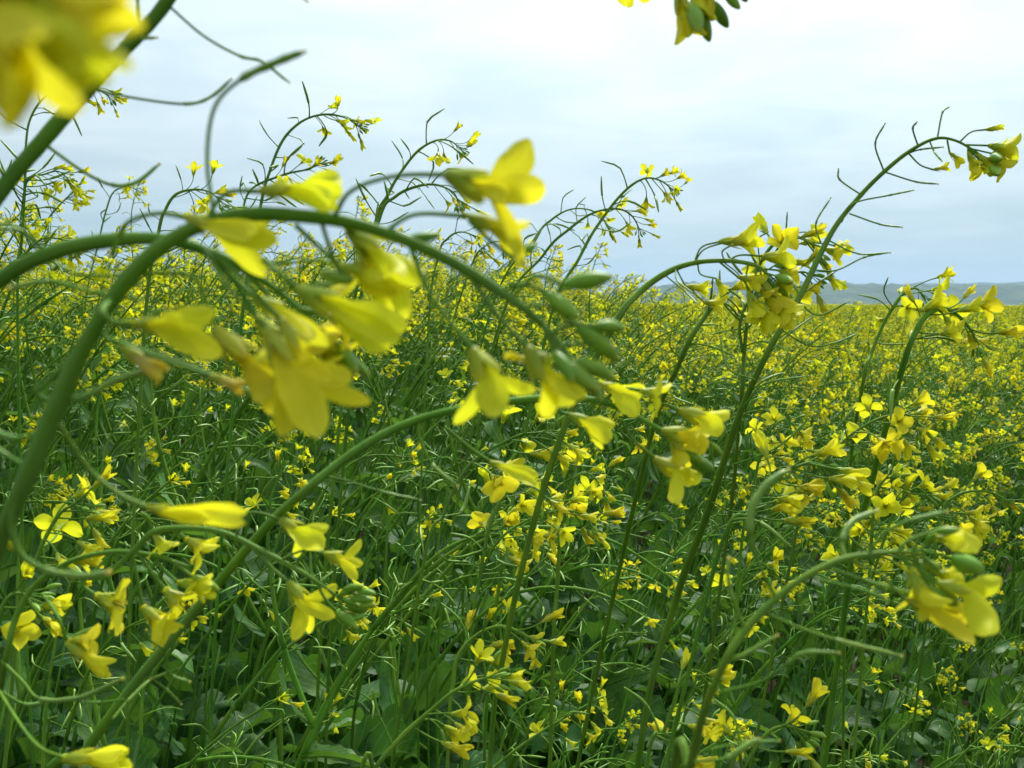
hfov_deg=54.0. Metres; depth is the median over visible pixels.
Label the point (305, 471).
rapeseed plant
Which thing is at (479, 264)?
rapeseed plant
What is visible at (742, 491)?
rapeseed plant
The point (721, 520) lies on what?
rapeseed plant
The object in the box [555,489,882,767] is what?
rapeseed plant
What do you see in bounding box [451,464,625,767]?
rapeseed plant
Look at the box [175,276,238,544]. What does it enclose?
rapeseed plant
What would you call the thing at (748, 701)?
rapeseed plant
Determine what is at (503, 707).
rapeseed plant
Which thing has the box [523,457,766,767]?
rapeseed plant
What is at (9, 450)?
rapeseed plant
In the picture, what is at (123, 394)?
rapeseed plant
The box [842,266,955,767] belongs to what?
rapeseed plant
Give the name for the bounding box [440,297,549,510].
rapeseed plant
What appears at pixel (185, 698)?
rapeseed plant
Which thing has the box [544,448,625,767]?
rapeseed plant
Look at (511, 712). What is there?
rapeseed plant
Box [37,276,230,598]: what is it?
rapeseed plant
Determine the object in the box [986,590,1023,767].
rapeseed plant
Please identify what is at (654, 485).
rapeseed plant
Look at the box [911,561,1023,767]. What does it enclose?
rapeseed plant
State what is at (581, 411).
rapeseed plant
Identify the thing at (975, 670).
rapeseed plant
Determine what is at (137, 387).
rapeseed plant
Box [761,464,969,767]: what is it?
rapeseed plant
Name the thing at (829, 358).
rapeseed plant
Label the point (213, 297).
rapeseed plant
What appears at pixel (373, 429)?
rapeseed plant
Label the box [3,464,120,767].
rapeseed plant
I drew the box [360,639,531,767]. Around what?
rapeseed plant
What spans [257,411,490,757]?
rapeseed plant
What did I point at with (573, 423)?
rapeseed plant
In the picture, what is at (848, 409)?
rapeseed plant
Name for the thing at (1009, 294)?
hills
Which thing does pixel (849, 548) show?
rapeseed plant
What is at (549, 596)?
rapeseed plant
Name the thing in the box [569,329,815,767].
rapeseed plant
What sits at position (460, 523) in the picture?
rapeseed plant
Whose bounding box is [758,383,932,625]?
rapeseed plant
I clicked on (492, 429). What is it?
rapeseed plant
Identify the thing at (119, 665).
rapeseed plant
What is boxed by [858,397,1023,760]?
rapeseed plant
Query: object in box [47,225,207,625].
rapeseed plant
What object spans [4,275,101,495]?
rapeseed plant
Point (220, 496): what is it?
rapeseed plant
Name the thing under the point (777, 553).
rapeseed plant
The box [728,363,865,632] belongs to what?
rapeseed plant
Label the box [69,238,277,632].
rapeseed plant
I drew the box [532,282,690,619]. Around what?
rapeseed plant
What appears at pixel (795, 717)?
rapeseed plant
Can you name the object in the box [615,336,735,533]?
rapeseed plant
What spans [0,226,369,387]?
rapeseed plant
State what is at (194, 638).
rapeseed plant
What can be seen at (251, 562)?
rapeseed plant
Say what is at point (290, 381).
rapeseed plant
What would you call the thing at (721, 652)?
rapeseed plant
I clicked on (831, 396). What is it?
rapeseed plant
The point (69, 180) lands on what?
rapeseed plant
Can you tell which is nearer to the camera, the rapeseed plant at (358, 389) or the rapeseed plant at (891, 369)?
the rapeseed plant at (358, 389)
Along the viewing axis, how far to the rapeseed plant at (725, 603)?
1.94 m
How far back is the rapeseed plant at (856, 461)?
2.76 m
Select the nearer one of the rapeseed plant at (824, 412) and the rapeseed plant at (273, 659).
the rapeseed plant at (273, 659)
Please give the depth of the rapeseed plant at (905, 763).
1.45 m
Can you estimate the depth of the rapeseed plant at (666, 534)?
3.23 m
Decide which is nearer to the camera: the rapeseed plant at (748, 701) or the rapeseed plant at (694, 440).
the rapeseed plant at (694, 440)
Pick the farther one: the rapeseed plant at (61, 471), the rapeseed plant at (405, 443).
the rapeseed plant at (405, 443)
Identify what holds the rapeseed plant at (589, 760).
on the ground
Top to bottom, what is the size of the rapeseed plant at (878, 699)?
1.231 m
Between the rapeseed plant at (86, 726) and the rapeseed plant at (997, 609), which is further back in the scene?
the rapeseed plant at (997, 609)
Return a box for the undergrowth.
[0,369,1023,767]
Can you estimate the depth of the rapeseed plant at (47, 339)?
2.46 m
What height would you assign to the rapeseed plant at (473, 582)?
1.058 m
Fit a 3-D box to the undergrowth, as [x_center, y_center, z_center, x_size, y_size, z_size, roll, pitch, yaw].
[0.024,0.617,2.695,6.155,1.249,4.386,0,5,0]
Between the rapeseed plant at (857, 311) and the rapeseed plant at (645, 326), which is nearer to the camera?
the rapeseed plant at (857, 311)
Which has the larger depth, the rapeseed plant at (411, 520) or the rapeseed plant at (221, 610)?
the rapeseed plant at (411, 520)
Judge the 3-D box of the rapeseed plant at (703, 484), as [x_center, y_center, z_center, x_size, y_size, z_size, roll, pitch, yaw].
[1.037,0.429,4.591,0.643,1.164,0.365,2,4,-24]
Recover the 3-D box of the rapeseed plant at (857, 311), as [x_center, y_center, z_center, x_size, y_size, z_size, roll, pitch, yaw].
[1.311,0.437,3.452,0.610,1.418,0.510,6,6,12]
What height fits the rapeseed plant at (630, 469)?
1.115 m
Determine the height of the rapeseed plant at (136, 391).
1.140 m
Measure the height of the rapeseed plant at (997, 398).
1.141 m
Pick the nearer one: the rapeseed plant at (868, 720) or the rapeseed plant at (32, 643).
the rapeseed plant at (32, 643)
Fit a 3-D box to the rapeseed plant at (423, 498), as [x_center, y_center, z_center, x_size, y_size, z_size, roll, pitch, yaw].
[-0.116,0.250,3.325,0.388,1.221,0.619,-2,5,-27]
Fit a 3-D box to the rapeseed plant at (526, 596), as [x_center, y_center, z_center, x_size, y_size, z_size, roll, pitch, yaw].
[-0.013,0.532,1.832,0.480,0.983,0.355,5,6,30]
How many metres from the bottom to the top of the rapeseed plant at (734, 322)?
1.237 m
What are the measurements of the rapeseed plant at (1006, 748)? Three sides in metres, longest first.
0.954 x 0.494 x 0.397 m
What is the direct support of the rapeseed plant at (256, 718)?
on the ground
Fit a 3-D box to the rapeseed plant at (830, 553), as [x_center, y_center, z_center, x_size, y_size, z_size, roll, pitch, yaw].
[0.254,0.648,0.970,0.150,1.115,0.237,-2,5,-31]
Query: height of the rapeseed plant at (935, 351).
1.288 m
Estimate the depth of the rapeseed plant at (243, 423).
3.54 m
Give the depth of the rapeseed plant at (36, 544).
1.59 m
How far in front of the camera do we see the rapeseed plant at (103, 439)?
2.21 m
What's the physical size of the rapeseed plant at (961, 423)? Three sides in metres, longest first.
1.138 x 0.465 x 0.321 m
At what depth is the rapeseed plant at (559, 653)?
2.49 m
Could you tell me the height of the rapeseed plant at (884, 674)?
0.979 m
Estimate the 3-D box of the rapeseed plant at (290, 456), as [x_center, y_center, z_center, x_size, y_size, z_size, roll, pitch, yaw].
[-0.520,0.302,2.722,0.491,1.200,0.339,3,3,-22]
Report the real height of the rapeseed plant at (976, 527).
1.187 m
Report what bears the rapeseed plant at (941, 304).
on the ground
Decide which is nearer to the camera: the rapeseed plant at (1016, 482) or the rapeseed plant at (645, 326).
the rapeseed plant at (1016, 482)
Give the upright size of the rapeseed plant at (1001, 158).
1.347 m
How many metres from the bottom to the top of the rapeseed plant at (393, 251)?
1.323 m
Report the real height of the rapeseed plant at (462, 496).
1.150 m
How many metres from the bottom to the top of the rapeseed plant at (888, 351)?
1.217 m
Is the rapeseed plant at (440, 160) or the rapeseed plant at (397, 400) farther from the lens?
the rapeseed plant at (397, 400)
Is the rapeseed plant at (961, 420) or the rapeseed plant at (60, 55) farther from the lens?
the rapeseed plant at (961, 420)
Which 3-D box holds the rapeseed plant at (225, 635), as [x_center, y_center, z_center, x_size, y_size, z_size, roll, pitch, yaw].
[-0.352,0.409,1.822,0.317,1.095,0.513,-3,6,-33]
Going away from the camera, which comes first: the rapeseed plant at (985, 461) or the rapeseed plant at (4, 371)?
the rapeseed plant at (4, 371)
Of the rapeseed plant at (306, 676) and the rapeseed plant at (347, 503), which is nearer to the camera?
the rapeseed plant at (306, 676)
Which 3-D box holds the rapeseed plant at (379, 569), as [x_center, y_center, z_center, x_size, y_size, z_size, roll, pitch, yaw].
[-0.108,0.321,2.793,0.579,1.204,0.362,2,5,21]
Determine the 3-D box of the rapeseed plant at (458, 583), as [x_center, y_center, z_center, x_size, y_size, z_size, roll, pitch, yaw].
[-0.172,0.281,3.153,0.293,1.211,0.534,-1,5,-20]
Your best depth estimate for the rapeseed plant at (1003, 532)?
2.33 m
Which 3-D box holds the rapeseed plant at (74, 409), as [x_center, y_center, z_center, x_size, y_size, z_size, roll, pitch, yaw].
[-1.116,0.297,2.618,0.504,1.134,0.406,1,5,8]
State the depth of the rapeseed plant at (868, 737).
2.88 m
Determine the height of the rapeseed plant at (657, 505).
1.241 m
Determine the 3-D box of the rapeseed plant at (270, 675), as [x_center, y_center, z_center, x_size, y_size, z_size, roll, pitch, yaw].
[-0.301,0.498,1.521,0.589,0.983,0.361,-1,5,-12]
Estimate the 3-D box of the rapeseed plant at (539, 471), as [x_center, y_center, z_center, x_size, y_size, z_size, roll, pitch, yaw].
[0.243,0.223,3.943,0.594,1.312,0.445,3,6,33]
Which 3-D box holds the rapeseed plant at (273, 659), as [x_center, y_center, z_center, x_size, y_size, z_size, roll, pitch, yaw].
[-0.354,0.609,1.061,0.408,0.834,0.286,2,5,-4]
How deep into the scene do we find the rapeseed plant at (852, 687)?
2.74 m
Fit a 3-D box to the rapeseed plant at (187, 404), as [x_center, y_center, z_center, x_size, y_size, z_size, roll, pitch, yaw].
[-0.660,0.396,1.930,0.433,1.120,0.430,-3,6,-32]
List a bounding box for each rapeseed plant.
[0,0,144,131]
[0,0,747,206]
[0,49,625,579]
[0,87,128,767]
[0,205,142,416]
[0,211,48,297]
[0,214,183,513]
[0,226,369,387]
[0,230,234,625]
[0,235,100,378]
[0,258,38,295]
[0,267,101,418]
[0,271,56,344]
[0,285,102,448]
[0,294,128,449]
[0,323,54,381]
[0,351,195,631]
[0,359,282,747]
[0,407,308,767]
[0,420,236,742]
[0,424,185,746]
[0,511,375,767]
[0,562,72,650]
[1,281,174,559]
[1,284,141,480]
[2,408,274,767]
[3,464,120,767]
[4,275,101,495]
[5,279,260,641]
[9,251,241,603]
[9,254,121,443]
[11,281,94,463]
[15,300,138,528]
[24,198,217,525]
[31,578,304,767]
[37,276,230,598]
[38,254,228,624]
[42,241,217,627]
[44,287,262,632]
[46,374,729,767]
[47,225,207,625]
[48,452,405,767]
[50,255,278,667]
[55,299,262,707]
[64,413,308,746]
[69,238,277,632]
[71,289,185,459]
[75,304,359,750]
[78,176,147,556]
[83,292,208,477]
[89,252,274,508]
[89,293,209,514]
[104,179,322,630]
[107,160,236,767]
[107,205,371,662]
[121,567,380,767]
[127,232,295,622]
[135,266,322,583]
[138,268,369,658]
[138,304,318,606]
[147,300,353,683]
[148,254,224,441]
[170,242,426,661]
[170,284,293,479]
[170,334,260,607]
[174,384,482,767]
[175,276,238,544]
[176,240,381,652]
[180,265,332,481]
[190,283,426,733]
[191,230,321,553]
[197,318,389,554]
[199,238,354,626]
[203,301,341,485]
[207,81,381,767]
[208,309,410,719]
[216,404,698,767]
[217,273,298,488]
[221,282,428,629]
[230,285,368,524]
[232,676,614,767]
[233,229,357,596]
[233,286,363,460]
[235,449,557,767]
[252,305,419,642]
[257,282,499,573]
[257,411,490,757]
[266,294,426,661]
[274,246,404,443]
[275,284,476,601]
[276,490,508,767]
[277,292,480,739]
[281,297,381,457]
[286,244,447,635]
[293,211,543,642]
[296,312,452,583]
[299,311,396,518]
[301,195,562,653]
[303,267,536,639]
[308,320,582,656]
[314,109,480,767]
[314,242,352,511]
[324,168,486,767]
[328,225,468,576]
[328,310,467,537]
[330,341,624,763]
[334,481,571,743]
[339,446,678,767]
[349,239,541,649]
[355,255,485,541]
[357,218,522,767]
[359,279,516,574]
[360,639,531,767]
[361,272,521,652]
[364,282,505,548]
[364,303,559,706]
[368,286,545,607]
[373,306,605,678]
[377,316,538,631]
[381,313,494,493]
[390,403,590,767]
[393,189,628,767]
[396,410,645,686]
[403,264,602,646]
[407,277,537,519]
[412,302,551,608]
[418,289,519,611]
[426,281,537,464]
[435,189,660,767]
[435,460,693,767]
[438,296,575,568]
[439,408,622,744]
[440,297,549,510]
[441,597,566,767]
[446,357,654,653]
[450,330,585,569]
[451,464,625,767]
[463,262,592,558]
[468,555,645,754]
[469,317,692,767]
[469,338,663,572]
[471,682,651,767]
[474,689,548,767]
[475,268,621,560]
[475,271,725,733]
[477,244,747,729]
[482,161,692,767]
[483,578,676,767]
[484,318,659,715]
[487,223,803,767]
[496,321,684,732]
[499,314,624,499]
[509,333,672,693]
[510,272,647,549]
[511,679,589,767]
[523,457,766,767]
[528,332,657,586]
[529,306,637,464]
[532,242,760,686]
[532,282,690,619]
[538,352,707,594]
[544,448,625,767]
[555,389,748,702]
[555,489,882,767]
[556,278,734,655]
[556,342,709,649]
[560,285,687,575]
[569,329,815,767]
[571,288,754,623]
[575,258,801,767]
[578,324,811,682]
[581,347,714,557]
[585,348,720,562]
[594,705,753,767]
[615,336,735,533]
[619,348,818,646]
[619,541,809,767]
[620,476,843,767]
[623,347,785,699]
[624,644,736,767]
[626,371,894,749]
[635,106,1021,767]
[637,368,821,632]
[639,335,814,600]
[639,343,760,580]
[644,457,868,750]
[648,331,766,531]
[651,349,913,756]
[651,387,864,646]
[659,516,867,753]
[663,429,873,767]
[664,672,888,767]
[665,320,857,665]
[668,356,806,564]
[670,468,1001,767]
[683,357,820,525]
[687,539,901,756]
[692,689,931,767]
[693,402,862,668]
[696,349,858,615]
[697,357,806,542]
[701,212,853,705]
[709,677,829,767]
[710,405,874,682]
[712,546,797,767]
[714,498,936,724]
[717,328,944,699]
[717,400,815,767]
[721,344,843,611]
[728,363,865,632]
[743,394,986,767]
[745,349,858,571]
[747,374,964,709]
[749,390,956,767]
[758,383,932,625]
[761,335,963,695]
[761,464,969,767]
[765,334,978,758]
[765,346,1002,712]
[767,366,925,601]
[767,370,882,577]
[768,484,996,767]
[784,349,904,548]
[786,408,981,760]
[786,583,992,767]
[787,301,1003,636]
[789,540,958,767]
[796,408,1022,758]
[808,667,1023,767]
[811,569,953,767]
[819,510,913,766]
[821,283,1023,767]
[821,349,1023,749]
[826,380,972,611]
[827,368,1023,764]
[831,368,1023,703]
[831,714,877,767]
[835,471,995,767]
[838,348,1023,754]
[840,348,964,597]
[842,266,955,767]
[843,317,1021,657]
[848,453,958,767]
[850,338,1019,638]
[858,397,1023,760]
[870,567,1023,767]
[872,526,1023,761]
[880,396,993,627]
[894,372,1023,642]
[902,369,1023,695]
[903,373,1023,657]
[907,462,1023,767]
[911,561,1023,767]
[921,412,1023,730]
[923,670,1023,767]
[929,373,1023,560]
[941,500,1023,712]
[942,410,1023,678]
[953,413,1023,745]
[962,515,1023,767]
[965,550,1023,754]
[966,519,1023,627]
[966,601,1023,767]
[967,707,1009,767]
[969,513,1023,753]
[985,533,1023,767]
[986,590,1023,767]
[991,364,1023,658]
[992,697,1022,756]
[1004,707,1023,767]
[1006,536,1023,626]
[1010,451,1023,757]
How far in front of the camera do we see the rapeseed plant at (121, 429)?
3.74 m
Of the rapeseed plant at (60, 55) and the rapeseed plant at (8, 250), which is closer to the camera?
the rapeseed plant at (60, 55)
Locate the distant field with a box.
[641,303,1019,307]
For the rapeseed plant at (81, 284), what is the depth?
2.32 m
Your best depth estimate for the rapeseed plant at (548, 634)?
2.95 m
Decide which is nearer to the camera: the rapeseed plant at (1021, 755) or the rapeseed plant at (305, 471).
the rapeseed plant at (1021, 755)
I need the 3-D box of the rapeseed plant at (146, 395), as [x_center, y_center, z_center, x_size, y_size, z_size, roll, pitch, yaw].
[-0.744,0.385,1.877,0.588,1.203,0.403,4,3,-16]
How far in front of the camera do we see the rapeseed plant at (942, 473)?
2.81 m
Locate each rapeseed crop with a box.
[0,175,1023,613]
[634,303,1022,309]
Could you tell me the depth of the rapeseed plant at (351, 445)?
2.97 m
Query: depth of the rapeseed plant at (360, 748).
1.21 m
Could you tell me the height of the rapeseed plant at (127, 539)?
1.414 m
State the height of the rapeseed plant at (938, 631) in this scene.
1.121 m
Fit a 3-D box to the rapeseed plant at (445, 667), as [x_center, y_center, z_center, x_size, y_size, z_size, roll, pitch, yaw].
[-0.069,0.470,1.695,0.554,1.081,0.261,0,5,0]
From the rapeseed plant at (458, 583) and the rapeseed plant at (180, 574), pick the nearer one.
the rapeseed plant at (180, 574)
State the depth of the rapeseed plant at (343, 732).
1.49 m
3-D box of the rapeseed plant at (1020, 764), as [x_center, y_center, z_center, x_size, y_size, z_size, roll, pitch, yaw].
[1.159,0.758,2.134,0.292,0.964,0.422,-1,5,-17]
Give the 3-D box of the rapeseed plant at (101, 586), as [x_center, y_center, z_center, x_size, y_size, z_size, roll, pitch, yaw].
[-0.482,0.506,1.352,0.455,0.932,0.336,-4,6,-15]
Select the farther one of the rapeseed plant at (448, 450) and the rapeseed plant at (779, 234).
the rapeseed plant at (448, 450)
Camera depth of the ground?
4.23 m
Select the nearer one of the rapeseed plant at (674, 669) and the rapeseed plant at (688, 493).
the rapeseed plant at (674, 669)
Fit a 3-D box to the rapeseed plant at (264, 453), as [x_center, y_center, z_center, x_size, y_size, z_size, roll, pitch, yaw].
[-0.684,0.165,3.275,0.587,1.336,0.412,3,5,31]
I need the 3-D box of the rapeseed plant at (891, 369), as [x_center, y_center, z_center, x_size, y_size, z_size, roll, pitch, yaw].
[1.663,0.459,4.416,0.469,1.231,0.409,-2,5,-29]
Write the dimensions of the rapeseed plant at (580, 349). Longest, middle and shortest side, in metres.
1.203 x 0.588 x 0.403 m
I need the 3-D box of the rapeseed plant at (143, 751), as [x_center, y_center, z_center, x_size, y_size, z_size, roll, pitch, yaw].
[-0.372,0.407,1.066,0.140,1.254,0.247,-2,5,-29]
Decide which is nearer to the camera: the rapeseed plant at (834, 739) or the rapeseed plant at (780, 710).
the rapeseed plant at (834, 739)
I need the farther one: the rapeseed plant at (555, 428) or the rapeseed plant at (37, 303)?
the rapeseed plant at (555, 428)
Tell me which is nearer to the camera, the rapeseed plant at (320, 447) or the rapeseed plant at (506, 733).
the rapeseed plant at (506, 733)
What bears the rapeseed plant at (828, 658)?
on the ground
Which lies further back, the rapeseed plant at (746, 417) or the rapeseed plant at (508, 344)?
the rapeseed plant at (746, 417)
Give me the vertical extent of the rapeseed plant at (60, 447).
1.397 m
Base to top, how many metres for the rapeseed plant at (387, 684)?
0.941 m
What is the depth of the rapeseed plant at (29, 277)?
3.48 m
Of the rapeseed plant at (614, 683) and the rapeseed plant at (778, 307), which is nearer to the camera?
the rapeseed plant at (778, 307)
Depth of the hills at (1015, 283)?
5172.59 m
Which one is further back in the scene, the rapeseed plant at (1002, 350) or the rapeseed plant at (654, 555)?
the rapeseed plant at (1002, 350)
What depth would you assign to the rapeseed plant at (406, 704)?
1.32 m
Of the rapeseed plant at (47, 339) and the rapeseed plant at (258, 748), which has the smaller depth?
the rapeseed plant at (258, 748)
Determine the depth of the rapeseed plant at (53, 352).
3.51 m
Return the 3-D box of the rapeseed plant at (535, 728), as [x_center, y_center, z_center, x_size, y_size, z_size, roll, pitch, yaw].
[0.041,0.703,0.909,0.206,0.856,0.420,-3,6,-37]
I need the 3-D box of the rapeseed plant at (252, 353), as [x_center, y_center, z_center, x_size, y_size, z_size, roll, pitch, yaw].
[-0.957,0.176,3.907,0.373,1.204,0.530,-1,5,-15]
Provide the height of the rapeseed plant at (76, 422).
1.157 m
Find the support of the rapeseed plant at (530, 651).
on the ground
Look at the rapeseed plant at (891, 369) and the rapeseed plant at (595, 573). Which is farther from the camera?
the rapeseed plant at (891, 369)
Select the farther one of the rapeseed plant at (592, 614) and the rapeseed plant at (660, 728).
the rapeseed plant at (592, 614)
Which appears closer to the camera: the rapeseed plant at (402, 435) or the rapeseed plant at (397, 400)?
the rapeseed plant at (397, 400)
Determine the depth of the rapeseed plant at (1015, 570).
4.03 m
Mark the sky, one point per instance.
(763, 116)
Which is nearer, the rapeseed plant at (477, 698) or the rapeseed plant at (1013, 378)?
the rapeseed plant at (477, 698)
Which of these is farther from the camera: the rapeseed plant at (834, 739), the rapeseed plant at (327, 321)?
the rapeseed plant at (327, 321)
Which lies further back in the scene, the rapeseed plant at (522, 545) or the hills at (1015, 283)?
the hills at (1015, 283)
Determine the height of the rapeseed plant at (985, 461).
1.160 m
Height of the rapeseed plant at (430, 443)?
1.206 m
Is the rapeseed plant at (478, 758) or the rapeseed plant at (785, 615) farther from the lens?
the rapeseed plant at (785, 615)
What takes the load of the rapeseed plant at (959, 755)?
on the ground
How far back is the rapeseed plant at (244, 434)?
2.88 m
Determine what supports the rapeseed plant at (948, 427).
on the ground
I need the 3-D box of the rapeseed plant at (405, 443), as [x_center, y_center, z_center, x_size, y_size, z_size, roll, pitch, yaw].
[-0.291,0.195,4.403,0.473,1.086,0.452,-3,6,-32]
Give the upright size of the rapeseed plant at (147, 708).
1.087 m
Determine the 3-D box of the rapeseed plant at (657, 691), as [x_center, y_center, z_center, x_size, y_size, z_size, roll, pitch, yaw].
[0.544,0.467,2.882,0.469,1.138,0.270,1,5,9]
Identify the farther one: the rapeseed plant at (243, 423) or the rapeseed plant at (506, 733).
the rapeseed plant at (243, 423)
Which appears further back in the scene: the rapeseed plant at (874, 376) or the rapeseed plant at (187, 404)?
the rapeseed plant at (874, 376)
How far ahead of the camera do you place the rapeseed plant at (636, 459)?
3.43 m
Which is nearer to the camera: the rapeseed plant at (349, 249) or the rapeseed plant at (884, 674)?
the rapeseed plant at (884, 674)
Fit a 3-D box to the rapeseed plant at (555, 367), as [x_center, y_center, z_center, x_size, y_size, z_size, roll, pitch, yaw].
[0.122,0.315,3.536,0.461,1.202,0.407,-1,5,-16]
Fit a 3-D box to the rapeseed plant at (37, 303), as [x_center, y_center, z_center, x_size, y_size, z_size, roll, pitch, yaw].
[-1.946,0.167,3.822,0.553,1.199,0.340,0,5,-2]
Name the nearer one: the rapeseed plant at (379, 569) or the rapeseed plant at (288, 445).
the rapeseed plant at (379, 569)
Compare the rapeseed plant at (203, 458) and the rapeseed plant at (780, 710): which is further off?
the rapeseed plant at (203, 458)
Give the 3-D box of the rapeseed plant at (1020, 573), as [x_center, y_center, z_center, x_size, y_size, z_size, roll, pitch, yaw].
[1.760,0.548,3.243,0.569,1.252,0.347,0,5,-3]
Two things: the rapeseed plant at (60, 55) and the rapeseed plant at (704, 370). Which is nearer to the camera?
the rapeseed plant at (60, 55)
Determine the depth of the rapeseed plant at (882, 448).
0.62 m
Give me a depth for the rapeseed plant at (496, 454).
4.07 m
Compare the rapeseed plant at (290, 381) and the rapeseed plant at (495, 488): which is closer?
the rapeseed plant at (290, 381)
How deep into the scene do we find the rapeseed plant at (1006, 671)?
2.53 m
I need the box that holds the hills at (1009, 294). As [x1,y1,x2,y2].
[599,280,1023,304]
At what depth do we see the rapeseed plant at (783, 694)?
2.07 m
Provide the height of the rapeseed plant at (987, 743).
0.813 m
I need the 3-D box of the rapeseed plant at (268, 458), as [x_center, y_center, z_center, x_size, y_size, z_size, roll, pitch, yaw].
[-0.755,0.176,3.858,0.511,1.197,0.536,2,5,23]
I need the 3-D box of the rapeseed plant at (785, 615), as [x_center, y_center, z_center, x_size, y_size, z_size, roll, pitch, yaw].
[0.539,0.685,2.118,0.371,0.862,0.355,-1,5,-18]
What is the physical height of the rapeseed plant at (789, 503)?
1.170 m
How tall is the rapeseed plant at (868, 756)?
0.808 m
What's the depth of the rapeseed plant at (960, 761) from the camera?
1.60 m
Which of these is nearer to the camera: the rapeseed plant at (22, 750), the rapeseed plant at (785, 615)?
the rapeseed plant at (22, 750)
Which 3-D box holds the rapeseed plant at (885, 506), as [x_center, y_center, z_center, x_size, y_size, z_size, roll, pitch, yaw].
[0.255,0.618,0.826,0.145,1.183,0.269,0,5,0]
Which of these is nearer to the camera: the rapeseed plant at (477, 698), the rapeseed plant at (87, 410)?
the rapeseed plant at (477, 698)
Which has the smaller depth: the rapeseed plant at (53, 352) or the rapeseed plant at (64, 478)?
the rapeseed plant at (64, 478)
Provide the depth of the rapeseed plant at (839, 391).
4.29 m
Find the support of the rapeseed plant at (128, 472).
on the ground
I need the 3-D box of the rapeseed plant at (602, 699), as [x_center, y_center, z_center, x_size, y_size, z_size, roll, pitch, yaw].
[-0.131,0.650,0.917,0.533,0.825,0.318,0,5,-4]
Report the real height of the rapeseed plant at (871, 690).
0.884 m
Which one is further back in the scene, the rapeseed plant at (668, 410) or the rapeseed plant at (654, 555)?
the rapeseed plant at (668, 410)
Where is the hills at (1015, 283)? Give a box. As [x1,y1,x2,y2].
[722,281,1023,285]
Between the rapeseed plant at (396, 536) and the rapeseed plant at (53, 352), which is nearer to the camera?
the rapeseed plant at (396, 536)
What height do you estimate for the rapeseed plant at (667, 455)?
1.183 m
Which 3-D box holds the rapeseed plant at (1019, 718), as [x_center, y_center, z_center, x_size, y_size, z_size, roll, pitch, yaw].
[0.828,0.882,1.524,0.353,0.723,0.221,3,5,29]
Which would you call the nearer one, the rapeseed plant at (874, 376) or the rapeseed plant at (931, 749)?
the rapeseed plant at (931, 749)
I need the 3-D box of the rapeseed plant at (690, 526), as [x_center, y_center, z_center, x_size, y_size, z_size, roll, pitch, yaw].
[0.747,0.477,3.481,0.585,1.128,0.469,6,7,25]
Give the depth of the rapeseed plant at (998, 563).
3.01 m
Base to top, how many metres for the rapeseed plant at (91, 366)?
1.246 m
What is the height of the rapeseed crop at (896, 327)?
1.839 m
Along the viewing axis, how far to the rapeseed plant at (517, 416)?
3.23 m
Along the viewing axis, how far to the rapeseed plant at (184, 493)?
2.22 m
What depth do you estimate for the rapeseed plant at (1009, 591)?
2.87 m
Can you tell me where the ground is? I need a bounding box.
[1,396,1023,767]
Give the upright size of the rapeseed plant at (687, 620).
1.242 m
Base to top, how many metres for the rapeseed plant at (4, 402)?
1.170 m
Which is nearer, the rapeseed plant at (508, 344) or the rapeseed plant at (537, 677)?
the rapeseed plant at (537, 677)
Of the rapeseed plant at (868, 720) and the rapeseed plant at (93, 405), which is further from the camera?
the rapeseed plant at (93, 405)
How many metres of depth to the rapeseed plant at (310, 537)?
0.29 m
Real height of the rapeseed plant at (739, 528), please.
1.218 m
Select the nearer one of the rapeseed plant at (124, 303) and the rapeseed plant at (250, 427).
the rapeseed plant at (124, 303)
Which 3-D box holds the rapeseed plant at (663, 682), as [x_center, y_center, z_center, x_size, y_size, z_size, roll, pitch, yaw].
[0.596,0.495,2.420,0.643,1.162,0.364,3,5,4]
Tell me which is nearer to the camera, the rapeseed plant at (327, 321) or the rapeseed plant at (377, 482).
the rapeseed plant at (327, 321)
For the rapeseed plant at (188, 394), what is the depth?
4.04 m
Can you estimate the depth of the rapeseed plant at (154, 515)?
2.88 m
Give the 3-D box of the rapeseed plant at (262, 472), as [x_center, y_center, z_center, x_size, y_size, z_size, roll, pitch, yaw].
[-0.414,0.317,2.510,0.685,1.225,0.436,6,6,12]
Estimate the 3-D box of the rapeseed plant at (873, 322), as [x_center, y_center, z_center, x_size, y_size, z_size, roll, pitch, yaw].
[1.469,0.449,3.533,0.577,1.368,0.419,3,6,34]
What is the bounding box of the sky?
[0,0,1023,295]
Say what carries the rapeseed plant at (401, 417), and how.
on the ground
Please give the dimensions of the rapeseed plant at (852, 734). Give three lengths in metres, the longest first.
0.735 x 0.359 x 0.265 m
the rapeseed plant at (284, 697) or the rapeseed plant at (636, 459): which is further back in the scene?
the rapeseed plant at (636, 459)
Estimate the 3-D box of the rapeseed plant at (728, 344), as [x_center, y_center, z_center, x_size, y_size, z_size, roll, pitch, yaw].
[0.199,0.358,2.284,0.578,1.343,0.483,5,5,6]
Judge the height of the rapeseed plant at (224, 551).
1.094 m
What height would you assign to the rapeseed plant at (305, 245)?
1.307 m
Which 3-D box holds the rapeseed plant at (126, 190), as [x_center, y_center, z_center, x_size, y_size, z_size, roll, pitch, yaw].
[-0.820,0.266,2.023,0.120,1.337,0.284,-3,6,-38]
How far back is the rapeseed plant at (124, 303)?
1.97 m
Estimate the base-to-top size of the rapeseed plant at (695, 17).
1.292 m
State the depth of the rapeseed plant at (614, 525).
3.45 m
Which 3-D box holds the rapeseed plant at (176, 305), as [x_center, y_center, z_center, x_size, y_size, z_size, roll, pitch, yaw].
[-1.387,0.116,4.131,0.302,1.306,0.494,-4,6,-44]
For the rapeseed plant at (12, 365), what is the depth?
3.85 m
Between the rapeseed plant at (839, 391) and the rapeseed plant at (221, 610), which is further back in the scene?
the rapeseed plant at (839, 391)

